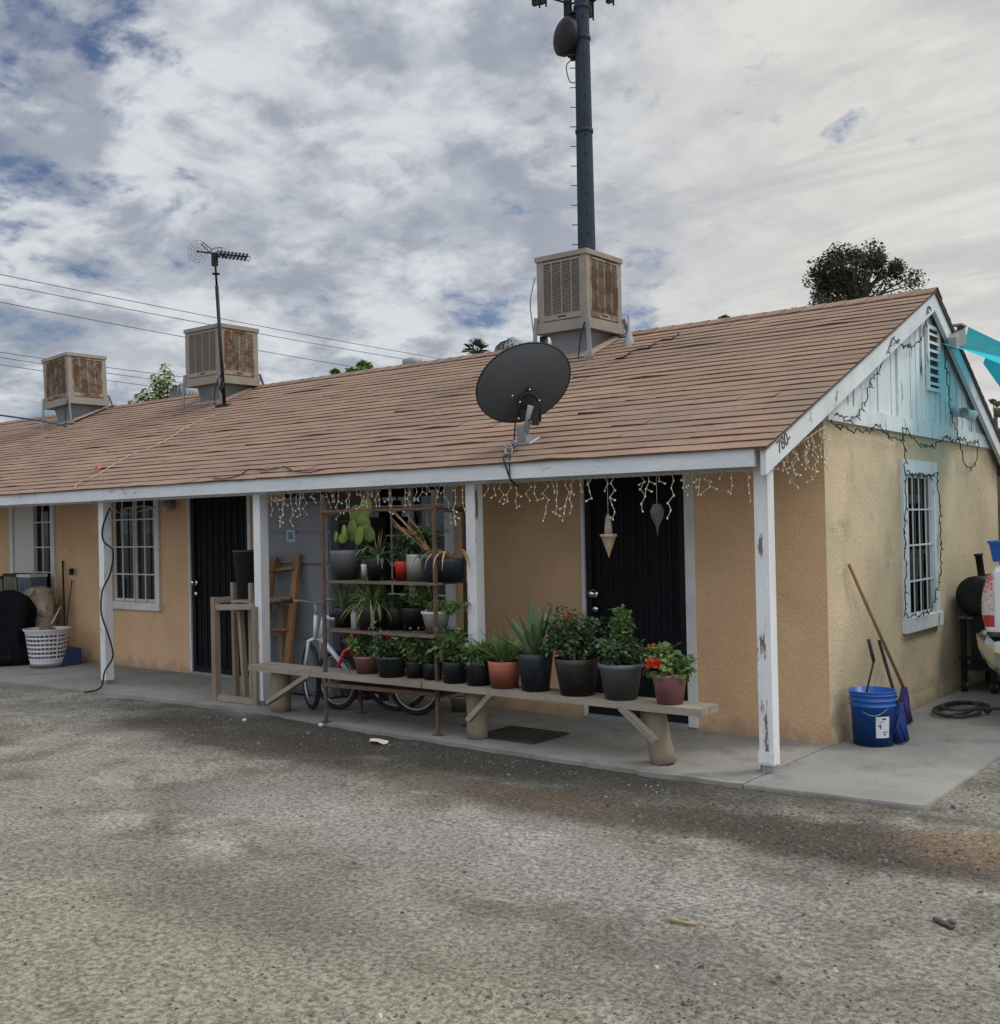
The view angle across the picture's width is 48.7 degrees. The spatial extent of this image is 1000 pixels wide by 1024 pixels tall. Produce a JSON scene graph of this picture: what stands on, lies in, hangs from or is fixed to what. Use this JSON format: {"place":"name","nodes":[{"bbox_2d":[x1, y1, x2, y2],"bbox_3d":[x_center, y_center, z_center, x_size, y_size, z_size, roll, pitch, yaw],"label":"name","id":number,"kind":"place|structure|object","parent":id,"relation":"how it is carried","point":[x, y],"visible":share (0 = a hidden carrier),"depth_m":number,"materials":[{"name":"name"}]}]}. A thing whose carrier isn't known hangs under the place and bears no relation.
{"place":"outdoors","nodes":[
{"label":"outdoors","id":0,"kind":"place"},
{"bbox_2d":[0,302,352,366],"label":"power line","id":1,"kind":"object","parent":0,"point":[152,331],"visible":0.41,"depth_m":38.49,"materials":[{"name":"grey metal"}]},
{"bbox_2d":[0,284,402,358],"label":"power line","id":2,"kind":"object","parent":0,"point":[186,320],"visible":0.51,"depth_m":39.47,"materials":[{"name":"grey metal"}]},
{"bbox_2d":[0,274,440,358],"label":"power line","id":3,"kind":"object","parent":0,"point":[204,315],"visible":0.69,"depth_m":40.63,"materials":[{"name":"grey metal"}]},
{"bbox_2d":[280,492,318,501],"bbox_3d":[-1.904,-0.162,10.476,0.320,0.138,0.204,-2,-1,38],"label":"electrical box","id":4,"kind":"object","parent":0,"point":[315,495],"visible":0.43,"depth_m":10.39,"materials":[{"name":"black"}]},
{"bbox_2d":[0,685,999,1023],"bbox_3d":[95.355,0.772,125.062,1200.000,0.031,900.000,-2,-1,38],"label":"ground","id":5,"kind":"structure","parent":0,"point":[704,875],"depth_m":4.79,"materials":[{"name":"grey gravel"}]},
{"bbox_2d":[126,363,175,403],"bbox_3d":[-5.931,-0.364,19.049,0.874,4.536,1.202,-2,-1,38],"label":"leafy tree","id":6,"kind":"object","parent":5,"relation":"on","point":[156,394],"visible":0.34,"depth_m":19.16,"materials":[{"name":"green plant"}]},
{"bbox_2d":[328,359,374,374],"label":"broadleaf tree","id":7,"kind":"object","parent":5,"relation":"on","point":[362,364],"visible":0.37,"depth_m":46.17,"materials":[{"name":"green plant"}]},
{"bbox_2d":[0,661,829,788],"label":"porch slab","id":8,"kind":"structure","parent":5,"relation":"on","point":[718,759],"depth_m":8.37,"materials":[{"name":"concrete"}]},
{"bbox_2d":[0,590,36,666],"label":"black bag","id":9,"kind":"object","parent":8,"relation":"on","point":[18,612],"visible":0.94,"depth_m":12.85,"materials":[{"name":"black plastic"}]},
{"bbox_2d":[22,625,70,668],"bbox_3d":[-5.216,1.543,12.731,0.525,0.474,0.525,-2,-1,38],"label":"laundry basket","id":10,"kind":"object","parent":8,"relation":"on","point":[44,633],"visible":0.98,"depth_m":12.59,"materials":[{"name":"grey plastic"}]},
{"bbox_2d":[21,586,58,654],"bbox_3d":[-5.540,1.345,13.295,0.566,0.918,0.328,-2,-1,38],"label":"feed sack","id":11,"kind":"object","parent":10,"relation":"in","point":[43,599],"visible":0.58,"depth_m":13.12,"materials":[{"name":"beige fabric"}]},
{"bbox_2d":[51,561,81,665],"bbox_3d":[-5.189,1.181,13.029,0.318,1.194,0.733,-1,-1,-38],"label":"lobby dustpan","id":12,"kind":"object","parent":8,"relation":"on","point":[73,656],"visible":0.82,"depth_m":12.85,"materials":[{"name":"blue plastic"}]},
{"bbox_2d":[230,582,239,695],"bbox_3d":[-2.411,1.163,10.061,0.068,1.048,0.070,-2,-1,38],"label":"loose board","id":13,"kind":"object","parent":8,"relation":"on","point":[235,650],"visible":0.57,"depth_m":10.04,"materials":[{"name":"brown wood"}]},
{"bbox_2d":[237,610,248,696],"bbox_3d":[-2.297,1.284,9.895,0.057,0.801,0.131,-1,-1,-38],"label":"loose board","id":14,"kind":"object","parent":8,"relation":"on","point":[243,654],"visible":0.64,"depth_m":9.88,"materials":[{"name":"brown wood"}]},
{"bbox_2d":[248,610,252,697],"bbox_3d":[-2.208,1.276,9.850,0.055,0.809,0.070,-2,-1,38],"label":"loose board","id":15,"kind":"object","parent":8,"relation":"on","point":[250,653],"visible":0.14,"depth_m":9.83,"materials":[{"name":"brown wood"}]},
{"bbox_2d":[210,596,292,705],"bbox_3d":[-2.203,1.226,9.979,0.595,0.930,0.530,-2,-1,38],"label":"wooden stand","id":16,"kind":"object","parent":8,"relation":"on","point":[216,606],"visible":0.71,"depth_m":9.93,"materials":[{"name":"brown wood"}]},
{"bbox_2d":[232,550,253,598],"bbox_3d":[-2.292,0.566,10.052,0.275,0.441,0.275,-2,-1,38],"label":"black tub","id":17,"kind":"object","parent":16,"relation":"on","point":[244,565],"visible":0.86,"depth_m":9.95,"materials":[{"name":"black plastic"}]},
{"bbox_2d":[248,583,254,603],"bbox_3d":[-2.182,0.727,9.717,0.060,0.210,0.070,-2,-1,38],"label":"loose board","id":18,"kind":"object","parent":16,"relation":"on","point":[251,593],"visible":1,"depth_m":9.70,"materials":[{"name":"brown wood"}]},
{"bbox_2d":[269,554,300,663],"bbox_3d":[-2.009,1.037,10.048,0.492,1.311,0.310,-2,-1,38],"label":"step ladder","id":19,"kind":"object","parent":8,"relation":"on","point":[273,571],"visible":0.54,"depth_m":10.02,"materials":[{"name":"brown wood"}]},
{"bbox_2d":[268,500,360,696],"bbox_3d":[-1.737,0.784,10.314,0.878,1.760,0.442,-2,-1,38],"label":"storage cabinet","id":20,"kind":"object","parent":8,"relation":"on","point":[287,540],"visible":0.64,"depth_m":10.09,"materials":[{"name":"metal"}]},
{"bbox_2d":[248,662,430,712],"bbox_3d":[-1.276,1.464,8.787,1.968,0.397,0.288,-2,-1,38],"label":"plank bench","id":21,"kind":"object","parent":8,"relation":"on","point":[279,699],"visible":0.98,"depth_m":8.97,"materials":[{"name":"brown wood"}]},
{"bbox_2d":[344,631,382,673],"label":"potted plant","id":22,"kind":"object","parent":21,"relation":"on","point":[365,661],"visible":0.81,"depth_m":8.58,"materials":[{"name":"green plant"}]},
{"bbox_2d":[368,628,408,677],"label":"potted plant","id":23,"kind":"object","parent":21,"relation":"on","point":[390,660],"visible":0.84,"depth_m":8.34,"materials":[{"name":"green plant"}]},
{"bbox_2d":[391,627,439,677],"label":"potted plant","id":24,"kind":"object","parent":21,"relation":"on","point":[414,669],"visible":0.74,"depth_m":8.27,"materials":[{"name":"green plant"}]},
{"bbox_2d":[411,643,442,679],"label":"potted plant","id":25,"kind":"object","parent":21,"relation":"on","point":[428,663],"visible":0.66,"depth_m":8.18,"materials":[{"name":"green plant"}]},
{"bbox_2d":[280,596,423,710],"bbox_3d":[-1.176,1.181,9.243,1.211,0.963,0.630,-1,-1,8],"label":"bicycle","id":26,"kind":"object","parent":8,"relation":"on","point":[415,701],"visible":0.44,"depth_m":9.22,"materials":[{"name":"metal"}]},
{"bbox_2d":[339,517,388,697],"bbox_3d":[-1.236,0.850,9.983,0.296,1.600,0.320,-2,-1,38],"label":"door","id":27,"kind":"structure","parent":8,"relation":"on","point":[378,524],"depth_m":9.92,"materials":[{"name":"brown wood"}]},
{"bbox_2d":[320,613,434,714],"bbox_3d":[-1.023,1.237,9.157,1.184,0.843,0.532,-1,-1,8],"label":"bicycle","id":28,"kind":"object","parent":8,"relation":"on","point":[398,701],"visible":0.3,"depth_m":9.20,"materials":[{"name":"metal"}]},
{"bbox_2d":[320,490,467,735],"bbox_3d":[-0.828,0.749,8.613,1.260,1.800,0.540,-2,-1,38],"label":"plant rack","id":29,"kind":"object","parent":8,"relation":"on","point":[365,686],"visible":0.71,"depth_m":8.46,"materials":[{"name":"metal"}]},
{"bbox_2d":[320,583,360,627],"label":"potted plant","id":30,"kind":"object","parent":29,"relation":"on","point":[339,612],"visible":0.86,"depth_m":8.89,"materials":[{"name":"plant"}]},
{"bbox_2d":[329,497,374,579],"bbox_3d":[-1.192,0.210,8.872,0.444,0.663,0.271,-2,-1,38],"label":"potted plant","id":31,"kind":"object","parent":29,"relation":"on","point":[359,528],"visible":0.98,"depth_m":8.82,"materials":[{"name":"plant"}]},
{"bbox_2d":[353,529,395,580],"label":"potted plant","id":32,"kind":"object","parent":29,"relation":"on","point":[378,566],"visible":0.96,"depth_m":8.62,"materials":[{"name":"plant"}]},
{"bbox_2d":[338,570,411,636],"bbox_3d":[-0.967,0.704,8.680,0.627,0.544,0.630,-2,-1,38],"label":"potted plant","id":33,"kind":"object","parent":29,"relation":"on","point":[371,615],"visible":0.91,"depth_m":8.59,"materials":[{"name":"green plant"}]},
{"bbox_2d":[375,592,406,629],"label":"potted plant","id":34,"kind":"object","parent":29,"relation":"on","point":[395,619],"visible":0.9,"depth_m":8.55,"materials":[{"name":"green plant"}]},
{"bbox_2d":[384,522,415,580],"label":"potted plant","id":35,"kind":"object","parent":29,"relation":"on","point":[401,548],"visible":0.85,"depth_m":8.48,"materials":[{"name":"green plant"}]},
{"bbox_2d":[391,511,445,581],"bbox_3d":[-0.614,0.248,8.396,0.528,0.554,0.258,-2,-1,38],"label":"potted plant","id":36,"kind":"object","parent":29,"relation":"on","point":[428,571],"visible":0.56,"depth_m":8.25,"materials":[{"name":"brown plant"}]},
{"bbox_2d":[398,586,442,630],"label":"potted plant","id":37,"kind":"object","parent":29,"relation":"on","point":[412,617],"visible":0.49,"depth_m":8.49,"materials":[{"name":"green plant"}]},
{"bbox_2d":[399,521,448,580],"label":"potted plant","id":38,"kind":"object","parent":29,"relation":"on","point":[415,573],"visible":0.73,"depth_m":8.39,"materials":[{"name":"green plant"}]},
{"bbox_2d":[400,585,471,633],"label":"potted plant","id":39,"kind":"object","parent":29,"relation":"on","point":[447,610],"visible":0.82,"depth_m":8.21,"materials":[{"name":"green plant"}]},
{"bbox_2d":[411,549,470,581],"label":"potted plant","id":40,"kind":"object","parent":29,"relation":"on","point":[450,569],"visible":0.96,"depth_m":8.13,"materials":[{"name":"black plant"}]},
{"bbox_2d":[449,694,465,712],"bbox_3d":[-0.327,1.577,9.115,0.189,0.132,0.189,-2,-1,38],"label":"flower pot","id":41,"kind":"object","parent":8,"relation":"on","point":[457,702],"visible":0.74,"depth_m":9.05,"materials":[{"name":"plastic"}]},
{"bbox_2d":[487,726,569,744],"bbox_3d":[0.158,1.615,8.025,0.540,0.016,0.440,-2,-1,38],"label":"door mat","id":42,"kind":"object","parent":8,"relation":"on","point":[525,735],"depth_m":7.99,"materials":[{"name":"rubber"}]},
{"bbox_2d":[422,678,718,765],"bbox_3d":[0.391,1.424,7.457,2.269,0.413,0.273,-2,-1,38],"label":"plank bench","id":43,"kind":"object","parent":8,"relation":"on","point":[652,726],"visible":0.98,"depth_m":7.07,"materials":[{"name":"brown wood"}]},
{"bbox_2d":[426,625,471,683],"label":"potted plant","id":44,"kind":"object","parent":43,"relation":"on","point":[454,670],"visible":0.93,"depth_m":7.97,"materials":[{"name":"green plant"}]},
{"bbox_2d":[460,639,491,685],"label":"potted plant","id":45,"kind":"object","parent":43,"relation":"on","point":[477,669],"visible":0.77,"depth_m":7.82,"materials":[{"name":"green plant"}]},
{"bbox_2d":[469,624,525,688],"bbox_3d":[0.020,1.002,7.792,0.523,0.448,0.564,-1,-1,14],"label":"potted plant","id":46,"kind":"object","parent":43,"relation":"on","point":[503,668],"visible":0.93,"depth_m":7.67,"materials":[{"name":"green plant"}]},
{"bbox_2d":[492,597,572,691],"bbox_3d":[0.284,0.891,7.562,0.595,0.655,0.579,-2,-1,38],"label":"potted plant","id":47,"kind":"object","parent":43,"relation":"on","point":[535,667],"visible":0.95,"depth_m":7.50,"materials":[{"name":"plant"}]},
{"bbox_2d":[535,603,610,696],"bbox_3d":[0.460,0.907,7.428,0.422,0.613,0.493,-1,-1,-25],"label":"potted plant","id":48,"kind":"object","parent":43,"relation":"on","point":[576,668],"visible":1,"depth_m":7.30,"materials":[{"name":"green plant"}]},
{"bbox_2d":[590,604,647,700],"bbox_3d":[0.761,0.899,7.153,0.397,0.611,0.367,-1,-1,-28],"label":"potted plant","id":49,"kind":"object","parent":43,"relation":"on","point":[620,668],"visible":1,"depth_m":7.07,"materials":[{"name":"green plant"}]},
{"bbox_2d":[642,641,697,704],"bbox_3d":[1.069,1.005,6.914,0.366,0.383,0.364,-1,-1,-1],"label":"potted plant","id":50,"kind":"object","parent":43,"relation":"on","point":[669,669],"visible":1,"depth_m":6.85,"materials":[{"name":"green plant"}]},
{"bbox_2d":[462,338,488,354],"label":"palm tree","id":51,"kind":"object","parent":5,"relation":"on","point":[479,344],"visible":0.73,"depth_m":61.81,"materials":[{"name":"green plant"}]},
{"bbox_2d":[0,287,999,772],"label":"house","id":52,"kind":"structure","parent":5,"relation":"on","point":[756,609],"depth_m":8.91,"materials":[{"name":"beige paint"}]},
{"bbox_2d":[9,505,57,604],"bbox_3d":[-5.737,0.592,14.014,3.300,2.140,0.465,-2,-1,38],"label":"window","id":53,"kind":"structure","parent":52,"relation":"in","point":[32,529],"depth_m":13.88,"materials":[{"name":"white glass"}]},
{"bbox_2d":[41,352,116,428],"bbox_3d":[-6.338,-1.788,16.581,0.864,1.073,0.792,-6,-3,38],"label":"evaporative cooler","id":54,"kind":"object","parent":52,"relation":"on","point":[75,386],"visible":1,"depth_m":16.34,"materials":[{"name":"beige metal"}]},
{"bbox_2d":[84,507,113,692],"bbox_3d":[-3.917,0.844,10.854,0.190,1.786,0.534,-1,-1,-2],"label":"extension cable","id":55,"kind":"object","parent":52,"relation":"attached to","point":[111,548],"visible":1,"depth_m":11.03,"materials":[{"name":"black rubber"}]},
{"bbox_2d":[111,500,162,610],"bbox_3d":[-4.033,0.544,12.664,3.270,2.140,0.465,-2,-1,38],"label":"window","id":56,"kind":"structure","parent":52,"relation":"in","point":[137,549],"depth_m":12.52,"materials":[{"name":"white glass"}]},
{"bbox_2d":[74,413,219,487],"bbox_3d":[-3.910,-0.710,12.242,0.199,0.944,2.222,-1,-1,27],"label":"roof cable","id":57,"kind":"object","parent":52,"relation":"attached to","point":[143,450],"visible":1,"depth_m":12.21,"materials":[{"name":"beige plastic"}]},
{"bbox_2d":[169,383,198,397],"bbox_3d":[-4.676,-1.592,16.363,0.427,0.655,0.430,-2,-1,38],"label":"turbine vent","id":58,"kind":"object","parent":52,"relation":"on","point":[175,390],"visible":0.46,"depth_m":16.26,"materials":[{"name":"metal"}]},
{"bbox_2d":[188,240,250,407],"bbox_3d":[-3.463,-2.397,13.836,0.341,2.225,1.236,-1,-1,-42],"label":"tv antenna","id":59,"kind":"object","parent":52,"relation":"on","point":[215,256],"visible":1,"depth_m":13.79,"materials":[{"name":"black metal"}]},
{"bbox_2d":[187,495,251,679],"bbox_3d":[-2.914,0.695,11.550,1.040,2.049,0.164,-2,-1,38],"label":"door","id":60,"kind":"structure","parent":52,"relation":"in","point":[217,526],"depth_m":11.66,"materials":[{"name":"black metal"}]},
{"bbox_2d":[179,323,263,409],"bbox_3d":[-3.622,-1.868,14.487,0.898,1.073,0.783,-2,-1,38],"label":"evaporative cooler","id":61,"kind":"object","parent":52,"relation":"on","point":[240,353],"visible":0.95,"depth_m":14.26,"materials":[{"name":"beige metal"}]},
{"bbox_2d":[213,466,328,478],"bbox_3d":[-1.942,-0.347,9.439,1.443,0.095,0.209,-2,-1,38],"label":"roof cable","id":62,"kind":"object","parent":52,"relation":"on","point":[270,469],"visible":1,"depth_m":9.53,"materials":[{"name":"brown rubber"}]},
{"bbox_2d":[271,483,471,526],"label":"icicle lights","id":63,"kind":"object","parent":52,"relation":"hanging from","point":[360,489],"visible":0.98,"depth_m":8.77,"materials":[{"name":"white plastic"}]},
{"bbox_2d":[363,486,457,637],"bbox_3d":[-0.691,0.489,10.017,3.287,2.220,0.465,-2,-1,38],"label":"window","id":64,"kind":"structure","parent":52,"relation":"in","point":[423,519],"depth_m":9.85,"materials":[{"name":"black glass"}]},
{"bbox_2d":[494,337,525,350],"bbox_3d":[0.150,-1.672,12.605,0.427,0.655,0.430,-2,-1,38],"label":"turbine vent","id":65,"kind":"object","parent":52,"relation":"on","point":[502,345],"visible":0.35,"depth_m":12.54,"materials":[{"name":"metal"}]},
{"bbox_2d":[476,342,570,486],"bbox_3d":[0.153,-0.700,8.078,0.660,1.054,0.460,-1,-1,-42],"label":"satellite dish","id":66,"kind":"object","parent":52,"relation":"attached to","point":[528,383],"visible":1,"depth_m":8.04,"materials":[{"name":"black metal"}]},
{"bbox_2d":[484,477,582,521],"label":"icicle lights","id":67,"kind":"object","parent":52,"relation":"hanging from","point":[556,479],"visible":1,"depth_m":7.68,"materials":[{"name":"white plastic"}]},
{"bbox_2d":[530,247,627,358],"bbox_3d":[0.799,-1.971,10.887,0.762,1.071,0.788,-2,-1,38],"label":"evaporative cooler","id":68,"kind":"object","parent":52,"relation":"on","point":[579,304],"visible":0.96,"depth_m":10.65,"materials":[{"name":"beige metal"}]},
{"bbox_2d":[600,479,616,556],"bbox_3d":[0.721,0.024,7.381,0.119,0.558,0.119,-2,-1,38],"label":"hanging ornament","id":69,"kind":"object","parent":52,"relation":"hanging from","point":[608,537],"visible":0.98,"depth_m":7.36,"materials":[{"name":"white metal"}]},
{"bbox_2d":[623,315,634,346],"bbox_3d":[1.224,-1.700,10.483,0.140,0.330,0.140,-2,-1,38],"label":"vent pipe","id":70,"kind":"object","parent":52,"relation":"on","point":[629,340],"visible":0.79,"depth_m":10.46,"materials":[{"name":"metal"}]},
{"bbox_2d":[585,472,688,520],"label":"icicle lights","id":71,"kind":"object","parent":52,"relation":"hanging from","point":[610,498],"visible":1,"depth_m":7.18,"materials":[{"name":"white plastic"}]},
{"bbox_2d":[579,474,698,729],"bbox_3d":[1.050,0.577,8.411,0.995,2.059,0.164,-2,-1,38],"label":"door","id":72,"kind":"structure","parent":52,"relation":"in","point":[647,572],"depth_m":8.40,"materials":[{"name":"black metal"}]},
{"bbox_2d":[650,473,663,534],"bbox_3d":[1.015,-0.057,7.148,0.089,0.413,0.089,-2,-1,38],"label":"hanging ornament","id":73,"kind":"object","parent":52,"relation":"hanging from","point":[657,512],"visible":0.98,"depth_m":7.12,"materials":[{"name":"white metal"}]},
{"bbox_2d":[692,469,751,501],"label":"icicle lights","id":74,"kind":"object","parent":52,"relation":"hanging from","point":[723,471],"visible":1,"depth_m":6.87,"materials":[{"name":"white plastic"}]},
{"bbox_2d":[777,426,829,488],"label":"icicle lights","id":75,"kind":"object","parent":52,"relation":"hanging from","point":[805,452],"visible":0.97,"depth_m":7.22,"materials":[{"name":"white plastic"}]},
{"bbox_2d":[835,307,929,423],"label":"string lights","id":76,"kind":"object","parent":52,"relation":"attached to","point":[907,345],"visible":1,"depth_m":8.15,"materials":[{"name":"black plastic"}]},
{"bbox_2d":[830,419,977,448],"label":"string lights","id":77,"kind":"object","parent":52,"relation":"attached to","point":[911,437],"visible":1,"depth_m":8.64,"materials":[{"name":"black plastic"}]},
{"bbox_2d":[899,459,943,633],"bbox_3d":[3.266,0.420,9.112,0.465,2.044,3.046,-2,-1,38],"label":"window","id":78,"kind":"structure","parent":52,"relation":"in","point":[921,529],"depth_m":9.00,"materials":[{"name":"paint"}]},
{"bbox_2d":[902,427,943,617],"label":"string lights","id":79,"kind":"object","parent":52,"relation":"attached to","point":[905,521],"visible":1,"depth_m":8.70,"materials":[{"name":"black plastic"}]},
{"bbox_2d":[928,306,978,470],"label":"string lights","id":80,"kind":"object","parent":52,"relation":"attached to","point":[950,412],"visible":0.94,"depth_m":9.61,"materials":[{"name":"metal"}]},
{"bbox_2d":[948,323,966,348],"bbox_3d":[3.922,-1.501,9.485,0.075,0.238,0.320,-2,-1,38],"label":"metal box","id":81,"kind":"object","parent":52,"relation":"attached to","point":[957,337],"visible":1,"depth_m":9.46,"materials":[{"name":"grey metal"}]},
{"bbox_2d":[954,406,977,421],"bbox_3d":[4.094,-0.865,9.716,0.170,0.146,0.266,-2,-1,38],"label":"floodlight","id":82,"kind":"object","parent":52,"relation":"attached to","point":[967,414],"visible":1,"depth_m":9.71,"materials":[{"name":"white plastic"}]},
{"bbox_2d":[791,238,929,307],"bbox_3d":[12.664,-4.078,39.929,4.610,11.597,4.081,-1,-1,-22],"label":"broadleaf tree","id":83,"kind":"object","parent":5,"relation":"on","point":[846,282],"visible":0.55,"depth_m":39.25,"materials":[{"name":"green plant"}]},
{"bbox_2d":[744,676,999,810],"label":"concrete walk","id":84,"kind":"structure","parent":5,"relation":"on","point":[933,761],"depth_m":6.86,"materials":[{"name":"grey concrete"}]},
{"bbox_2d":[848,686,896,746],"bbox_3d":[2.527,1.386,7.490,0.316,0.365,0.319,-2,-1,38],"label":"bucket","id":85,"kind":"object","parent":84,"relation":"on","point":[873,715],"visible":1,"depth_m":7.38,"materials":[{"name":"blue plastic"}]},
{"bbox_2d":[866,639,874,692],"bbox_3d":[2.540,1.209,7.567,0.063,0.680,0.049,-2,-1,38],"label":"black tool","id":86,"kind":"object","parent":85,"relation":"in","point":[871,652],"visible":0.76,"depth_m":7.56,"materials":[{"name":"black metal"}]},
{"bbox_2d":[847,563,912,723],"bbox_3d":[2.753,0.956,7.947,0.789,1.203,0.113,-1,-1,-45],"label":"push broom","id":87,"kind":"object","parent":84,"relation":"on","point":[904,699],"visible":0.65,"depth_m":8.06,"materials":[{"name":"brown wood"}]},
{"bbox_2d":[878,640,909,743],"bbox_3d":[2.738,1.235,7.673,0.140,0.641,0.551,-1,-1,11],"label":"hand broom","id":88,"kind":"object","parent":84,"relation":"on","point":[901,733],"visible":0.97,"depth_m":7.47,"materials":[{"name":"blue plastic"}]},
{"bbox_2d":[931,700,999,717],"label":"garden hose","id":89,"kind":"object","parent":84,"relation":"on","point":[985,708],"visible":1,"depth_m":8.45,"materials":[{"name":"black rubber"}]},
{"bbox_2d":[956,553,997,693],"bbox_3d":[4.388,0.953,9.810,0.419,1.197,0.910,-2,-1,38],"label":"barbecue smoker","id":90,"kind":"object","parent":84,"relation":"on","point":[969,590],"visible":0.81,"depth_m":9.53,"materials":[{"name":"black metal"}]},
{"bbox_2d":[932,917,955,928],"bbox_3d":[1.701,1.575,4.238,0.103,0.020,0.073,-2,-1,38],"label":"dirt clod","id":91,"kind":"object","parent":5,"relation":"on","point":[949,923],"visible":1,"depth_m":4.23,"materials":[{"name":"soil"}]},
{"bbox_2d":[976,565,999,673],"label":"pickup truck","id":92,"kind":"object","parent":5,"relation":"on","point":[988,639],"visible":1,"depth_m":8.04,"materials":[{"name":"white paint"}]},
{"bbox_2d":[987,540,999,561],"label":"blue bin","id":93,"kind":"object","parent":92,"relation":"on","point":[994,545],"visible":1,"depth_m":8.45,"materials":[{"name":"blue plastic"}]},
{"bbox_2d":[988,398,999,515],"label":"broadleaf tree","id":94,"kind":"object","parent":5,"relation":"on","point":[996,411],"visible":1,"depth_m":59.99,"materials":[{"name":"green plant"}]},
{"bbox_2d":[997,477,999,564],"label":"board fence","id":95,"kind":"object","parent":5,"relation":"on","point":[998,487],"depth_m":13.56,"materials":[{"name":"brown wood"}]},
{"bbox_2d":[0,0,999,428],"label":"sky","id":96,"kind":"structure","parent":0,"point":[395,175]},
{"bbox_2d":[532,0,613,249],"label":"cell tower","id":97,"kind":"structure","parent":0,"point":[571,38],"depth_m":58.71,"materials":[{"name":"metal"}]},
{"bbox_3d":[-6.080,1.407,13.720,0.965,0.801,0.320,-2,-1,38],"label":"white table","id":98,"kind":"object","parent":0,"visible":0},
{"bbox_2d":[2,573,31,591],"bbox_3d":[-5.942,0.879,13.623,0.328,0.245,0.225,-2,-1,38],"label":"storage box","id":99,"kind":"object","parent":98,"relation":"on","point":[10,581],"visible":0.58,"depth_m":13.54,"materials":[{"name":"plastic"}]},
{"bbox_2d":[16,573,47,591],"bbox_3d":[-5.677,0.873,13.413,0.318,0.241,0.225,-2,-1,38],"label":"storage box","id":100,"kind":"object","parent":98,"relation":"on","point":[26,581],"visible":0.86,"depth_m":13.33,"materials":[{"name":"blue plastic"}]},
{"bbox_3d":[4.187,-1.687,10.058,0.219,0.196,1.282,-2,-1,38],"label":"sail cord","id":101,"kind":"object","parent":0,"visible":0},
{"bbox_2d":[941,327,999,363],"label":"shade sail","id":102,"kind":"object","parent":101,"relation":"hanging from","point":[982,345],"visible":0.89,"depth_m":10.04,"materials":[{"name":"teal fabric"}]},
{"bbox_2d":[983,358,999,386],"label":"shade sail","id":103,"kind":"object","parent":101,"relation":"hanging from","point":[992,367],"visible":0.75,"depth_m":9.89,"materials":[{"name":"teal fabric"}]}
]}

